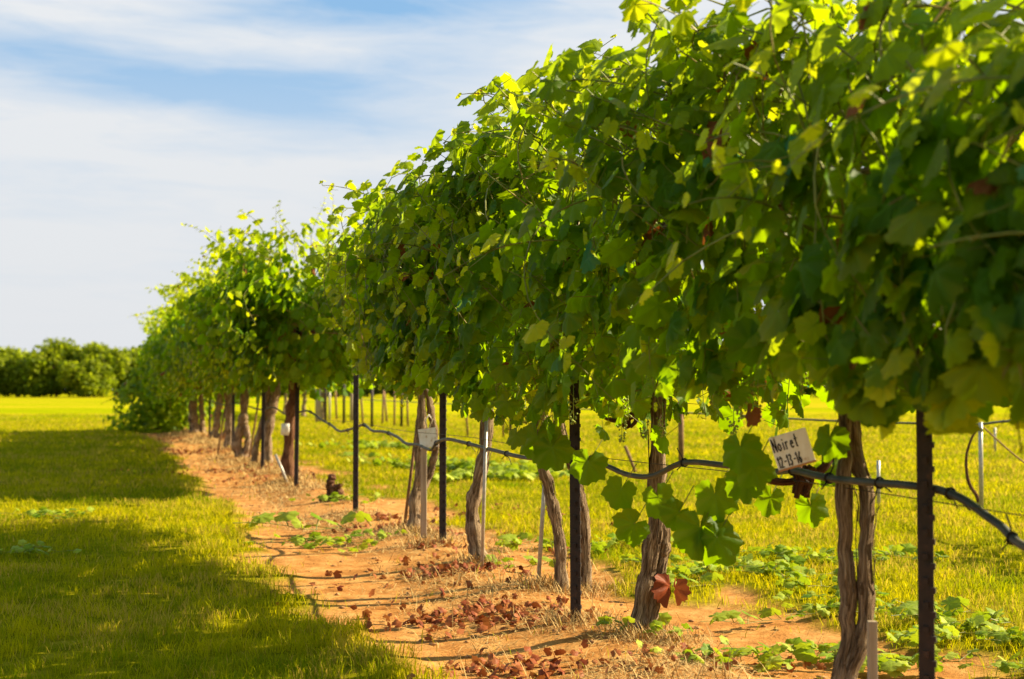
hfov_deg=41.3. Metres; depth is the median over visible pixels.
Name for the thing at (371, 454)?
weeds
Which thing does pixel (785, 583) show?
weeds
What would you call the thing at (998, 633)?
weeds
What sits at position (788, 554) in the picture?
weeds
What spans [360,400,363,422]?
young cane
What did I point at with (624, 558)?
weeds
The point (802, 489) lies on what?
dead leaves
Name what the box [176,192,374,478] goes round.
grape vine
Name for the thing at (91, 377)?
tree
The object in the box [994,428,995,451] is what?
steel stake
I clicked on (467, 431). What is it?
young cane
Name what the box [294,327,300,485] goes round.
steel post
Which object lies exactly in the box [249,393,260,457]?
steel stake
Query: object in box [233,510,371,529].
weeds
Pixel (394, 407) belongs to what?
young cane
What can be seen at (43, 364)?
tree
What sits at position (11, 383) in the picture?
tree
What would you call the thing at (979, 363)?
grape vine
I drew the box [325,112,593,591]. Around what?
grape vine
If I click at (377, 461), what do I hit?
weeds
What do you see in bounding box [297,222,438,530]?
grape vine
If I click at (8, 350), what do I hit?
tree
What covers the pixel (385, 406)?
young cane
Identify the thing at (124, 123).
sky
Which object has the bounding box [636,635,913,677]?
weeds
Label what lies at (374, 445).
weeds
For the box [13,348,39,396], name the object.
tree
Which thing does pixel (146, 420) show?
grape vine
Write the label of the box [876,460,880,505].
steel stake
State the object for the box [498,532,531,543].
weeds
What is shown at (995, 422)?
trellis wire
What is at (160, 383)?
grape vine
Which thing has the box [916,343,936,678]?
steel post
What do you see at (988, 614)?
weeds
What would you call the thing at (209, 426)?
steel post
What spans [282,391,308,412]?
grape vine
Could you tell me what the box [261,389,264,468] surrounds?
steel post
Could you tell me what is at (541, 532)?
steel stake
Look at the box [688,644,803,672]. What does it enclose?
weeds
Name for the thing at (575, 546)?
steel post
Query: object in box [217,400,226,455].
steel stake
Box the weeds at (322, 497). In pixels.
[288,492,380,503]
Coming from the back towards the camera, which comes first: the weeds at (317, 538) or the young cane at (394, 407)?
the young cane at (394, 407)
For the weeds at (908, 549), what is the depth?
7.14 m
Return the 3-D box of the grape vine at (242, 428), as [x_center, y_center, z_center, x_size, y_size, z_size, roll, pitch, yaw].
[-3.389,0.195,17.465,2.009,2.685,3.514,1,-2,-20]
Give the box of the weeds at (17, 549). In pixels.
[0,539,81,555]
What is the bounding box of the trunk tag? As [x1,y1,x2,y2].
[281,423,289,434]
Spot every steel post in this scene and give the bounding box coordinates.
[208,398,210,435]
[231,393,234,450]
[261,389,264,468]
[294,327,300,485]
[324,388,326,420]
[343,384,344,422]
[353,365,358,510]
[371,389,372,427]
[400,393,402,426]
[439,393,446,540]
[568,222,581,621]
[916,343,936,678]
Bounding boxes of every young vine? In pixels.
[624,446,636,471]
[678,401,683,460]
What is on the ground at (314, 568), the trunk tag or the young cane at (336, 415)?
the young cane at (336, 415)
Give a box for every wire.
[195,401,1023,515]
[361,399,1008,424]
[965,426,1023,504]
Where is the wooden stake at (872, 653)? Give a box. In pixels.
[867,620,877,678]
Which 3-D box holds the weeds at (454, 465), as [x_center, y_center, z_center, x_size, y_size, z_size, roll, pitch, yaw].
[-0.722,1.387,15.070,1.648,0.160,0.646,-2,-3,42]
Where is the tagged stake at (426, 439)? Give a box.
[418,415,437,537]
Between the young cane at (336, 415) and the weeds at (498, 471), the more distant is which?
the young cane at (336, 415)
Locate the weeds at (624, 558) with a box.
[618,553,697,565]
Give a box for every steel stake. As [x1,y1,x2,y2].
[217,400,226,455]
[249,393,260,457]
[328,392,330,419]
[480,421,487,566]
[536,485,545,583]
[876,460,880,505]
[978,422,983,507]
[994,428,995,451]
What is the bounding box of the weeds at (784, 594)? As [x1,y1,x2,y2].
[773,585,937,607]
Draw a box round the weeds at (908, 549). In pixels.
[872,543,949,559]
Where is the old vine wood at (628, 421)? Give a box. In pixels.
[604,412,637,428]
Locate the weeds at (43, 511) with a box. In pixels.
[13,506,94,518]
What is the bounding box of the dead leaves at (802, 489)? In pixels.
[768,459,832,498]
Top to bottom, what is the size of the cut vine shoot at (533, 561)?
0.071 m
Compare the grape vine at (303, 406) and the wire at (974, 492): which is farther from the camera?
the grape vine at (303, 406)
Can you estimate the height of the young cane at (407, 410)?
0.912 m
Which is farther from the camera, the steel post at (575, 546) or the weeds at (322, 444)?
the weeds at (322, 444)
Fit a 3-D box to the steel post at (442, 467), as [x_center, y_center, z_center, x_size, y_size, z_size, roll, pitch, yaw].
[-0.382,0.361,7.653,0.046,1.674,0.044,-1,-2,26]
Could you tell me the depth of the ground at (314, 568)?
6.73 m
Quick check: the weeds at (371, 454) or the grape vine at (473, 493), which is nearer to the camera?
the grape vine at (473, 493)
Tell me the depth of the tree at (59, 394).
156.97 m
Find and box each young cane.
[334,391,337,418]
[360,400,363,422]
[381,390,384,423]
[384,394,387,421]
[393,391,395,424]
[406,397,408,425]
[466,417,468,436]
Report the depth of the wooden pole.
8.58 m
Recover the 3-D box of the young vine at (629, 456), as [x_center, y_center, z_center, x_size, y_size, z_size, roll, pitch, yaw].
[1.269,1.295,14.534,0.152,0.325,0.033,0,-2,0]
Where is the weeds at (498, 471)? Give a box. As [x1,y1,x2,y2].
[431,465,569,481]
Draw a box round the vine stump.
[319,473,344,501]
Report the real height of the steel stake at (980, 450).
0.669 m
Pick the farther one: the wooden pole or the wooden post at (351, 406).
the wooden post at (351, 406)
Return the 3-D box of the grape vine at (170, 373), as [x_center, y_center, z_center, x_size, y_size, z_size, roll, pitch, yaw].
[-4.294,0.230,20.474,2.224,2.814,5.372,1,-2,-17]
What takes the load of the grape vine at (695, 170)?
on the ground at (314, 568)
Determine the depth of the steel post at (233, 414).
19.07 m
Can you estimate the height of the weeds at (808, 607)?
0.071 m
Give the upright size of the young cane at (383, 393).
0.913 m
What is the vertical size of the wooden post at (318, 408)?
1.296 m
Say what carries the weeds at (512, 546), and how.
on the ground at (314, 568)
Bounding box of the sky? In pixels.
[0,0,1023,351]
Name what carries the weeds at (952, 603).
on the ground at (314, 568)
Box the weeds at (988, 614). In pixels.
[914,607,1014,629]
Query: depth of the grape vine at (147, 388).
27.16 m
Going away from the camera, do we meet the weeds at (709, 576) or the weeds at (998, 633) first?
the weeds at (998, 633)
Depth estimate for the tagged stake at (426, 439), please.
7.98 m
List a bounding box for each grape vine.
[101,367,214,432]
[131,310,239,432]
[136,285,254,439]
[147,266,286,447]
[163,247,304,456]
[170,207,336,464]
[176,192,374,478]
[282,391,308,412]
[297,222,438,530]
[300,382,346,418]
[301,390,309,416]
[303,182,553,563]
[319,160,687,592]
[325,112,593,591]
[372,10,850,636]
[435,0,1023,678]
[771,0,1023,435]
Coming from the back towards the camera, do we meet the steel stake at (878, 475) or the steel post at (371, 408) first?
the steel post at (371, 408)
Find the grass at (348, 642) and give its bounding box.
[0,412,1023,678]
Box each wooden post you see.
[315,388,321,421]
[350,383,352,420]
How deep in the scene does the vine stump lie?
10.63 m
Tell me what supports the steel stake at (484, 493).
on the ground at (314, 568)
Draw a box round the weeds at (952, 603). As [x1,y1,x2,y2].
[891,596,970,619]
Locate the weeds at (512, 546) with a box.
[495,534,553,550]
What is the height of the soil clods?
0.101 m
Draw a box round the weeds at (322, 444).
[299,438,395,447]
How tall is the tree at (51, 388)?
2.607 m
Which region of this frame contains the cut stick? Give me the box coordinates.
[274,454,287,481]
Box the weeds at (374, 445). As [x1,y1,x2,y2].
[341,439,412,449]
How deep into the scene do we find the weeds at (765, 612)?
5.12 m
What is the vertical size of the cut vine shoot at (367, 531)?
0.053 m
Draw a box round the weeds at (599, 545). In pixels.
[547,533,673,554]
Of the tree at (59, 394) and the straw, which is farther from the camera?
the tree at (59, 394)
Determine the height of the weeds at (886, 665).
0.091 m
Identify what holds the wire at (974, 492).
attached to the steel stake at (980, 450)
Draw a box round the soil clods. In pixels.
[187,461,936,678]
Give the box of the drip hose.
[196,399,1023,550]
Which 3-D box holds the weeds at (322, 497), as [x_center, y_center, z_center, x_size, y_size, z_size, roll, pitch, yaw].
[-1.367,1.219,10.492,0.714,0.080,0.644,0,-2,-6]
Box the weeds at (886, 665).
[826,644,1023,673]
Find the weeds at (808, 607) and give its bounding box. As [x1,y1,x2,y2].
[781,597,943,620]
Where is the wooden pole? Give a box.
[403,426,415,524]
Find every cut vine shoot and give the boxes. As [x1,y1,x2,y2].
[344,529,407,536]
[485,554,553,568]
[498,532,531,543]
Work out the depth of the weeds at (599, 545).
7.39 m
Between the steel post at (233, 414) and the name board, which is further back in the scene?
the steel post at (233, 414)
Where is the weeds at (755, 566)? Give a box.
[666,553,837,579]
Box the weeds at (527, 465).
[466,459,566,470]
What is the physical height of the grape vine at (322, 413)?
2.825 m
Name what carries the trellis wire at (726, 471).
attached to the steel post at (575, 546)
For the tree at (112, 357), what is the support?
on the ground at (314, 568)
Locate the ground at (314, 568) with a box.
[0,390,1023,678]
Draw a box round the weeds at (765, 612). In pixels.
[701,607,781,624]
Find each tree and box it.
[0,345,24,358]
[0,350,28,396]
[13,337,84,396]
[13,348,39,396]
[25,351,68,396]
[25,376,55,396]
[56,354,117,396]
[65,341,132,396]
[118,349,143,396]
[125,345,141,395]
[327,382,339,396]
[342,376,385,396]
[777,386,816,394]
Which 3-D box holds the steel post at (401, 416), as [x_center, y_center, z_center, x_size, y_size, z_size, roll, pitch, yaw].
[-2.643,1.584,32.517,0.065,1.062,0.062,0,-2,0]
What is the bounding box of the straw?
[152,428,882,678]
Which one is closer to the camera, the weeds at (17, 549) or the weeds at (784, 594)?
the weeds at (784, 594)
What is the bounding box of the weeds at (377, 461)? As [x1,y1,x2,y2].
[347,453,473,465]
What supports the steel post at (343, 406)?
on the ground at (314, 568)
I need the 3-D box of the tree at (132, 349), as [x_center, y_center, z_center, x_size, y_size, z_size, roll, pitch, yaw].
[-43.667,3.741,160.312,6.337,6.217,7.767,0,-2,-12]
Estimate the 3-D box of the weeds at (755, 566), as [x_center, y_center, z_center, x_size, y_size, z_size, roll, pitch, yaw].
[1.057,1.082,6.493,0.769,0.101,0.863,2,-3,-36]
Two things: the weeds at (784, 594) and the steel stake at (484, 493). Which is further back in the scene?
the steel stake at (484, 493)
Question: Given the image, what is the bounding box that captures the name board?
[769,428,816,471]
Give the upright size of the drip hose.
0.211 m
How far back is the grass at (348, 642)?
7.83 m
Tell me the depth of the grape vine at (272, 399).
15.51 m
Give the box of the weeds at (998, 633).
[881,610,1023,646]
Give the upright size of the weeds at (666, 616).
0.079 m
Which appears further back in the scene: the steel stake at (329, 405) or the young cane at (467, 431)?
the steel stake at (329, 405)
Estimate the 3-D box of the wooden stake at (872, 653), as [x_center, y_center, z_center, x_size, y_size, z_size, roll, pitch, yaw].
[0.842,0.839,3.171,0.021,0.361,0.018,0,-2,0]
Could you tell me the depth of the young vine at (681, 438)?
16.05 m
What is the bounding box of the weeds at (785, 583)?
[775,570,838,591]
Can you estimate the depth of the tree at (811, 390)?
152.58 m
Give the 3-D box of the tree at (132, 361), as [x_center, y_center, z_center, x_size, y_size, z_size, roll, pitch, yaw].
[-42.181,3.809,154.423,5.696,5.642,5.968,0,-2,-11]
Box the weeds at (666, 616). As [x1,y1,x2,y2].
[593,612,692,636]
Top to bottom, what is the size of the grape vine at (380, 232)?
2.014 m
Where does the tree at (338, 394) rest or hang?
on the ground at (314, 568)
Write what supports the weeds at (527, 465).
on the ground at (314, 568)
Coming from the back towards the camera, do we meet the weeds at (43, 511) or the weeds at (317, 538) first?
the weeds at (43, 511)
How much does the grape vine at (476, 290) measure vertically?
2.156 m
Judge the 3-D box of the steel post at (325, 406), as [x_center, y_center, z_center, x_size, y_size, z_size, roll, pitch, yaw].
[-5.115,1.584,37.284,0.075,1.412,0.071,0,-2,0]
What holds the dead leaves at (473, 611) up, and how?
on the ground at (314, 568)
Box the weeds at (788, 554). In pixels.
[739,543,888,569]
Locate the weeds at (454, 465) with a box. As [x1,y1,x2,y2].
[390,460,517,470]
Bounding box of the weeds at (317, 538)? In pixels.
[243,531,387,551]
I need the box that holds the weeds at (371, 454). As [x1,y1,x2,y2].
[337,452,379,458]
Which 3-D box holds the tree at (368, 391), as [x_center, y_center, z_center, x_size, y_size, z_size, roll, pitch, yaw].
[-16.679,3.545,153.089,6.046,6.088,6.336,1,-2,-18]
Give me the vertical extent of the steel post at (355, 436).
1.674 m
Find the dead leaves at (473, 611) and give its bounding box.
[109,435,826,678]
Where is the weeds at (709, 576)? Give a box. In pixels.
[630,571,723,586]

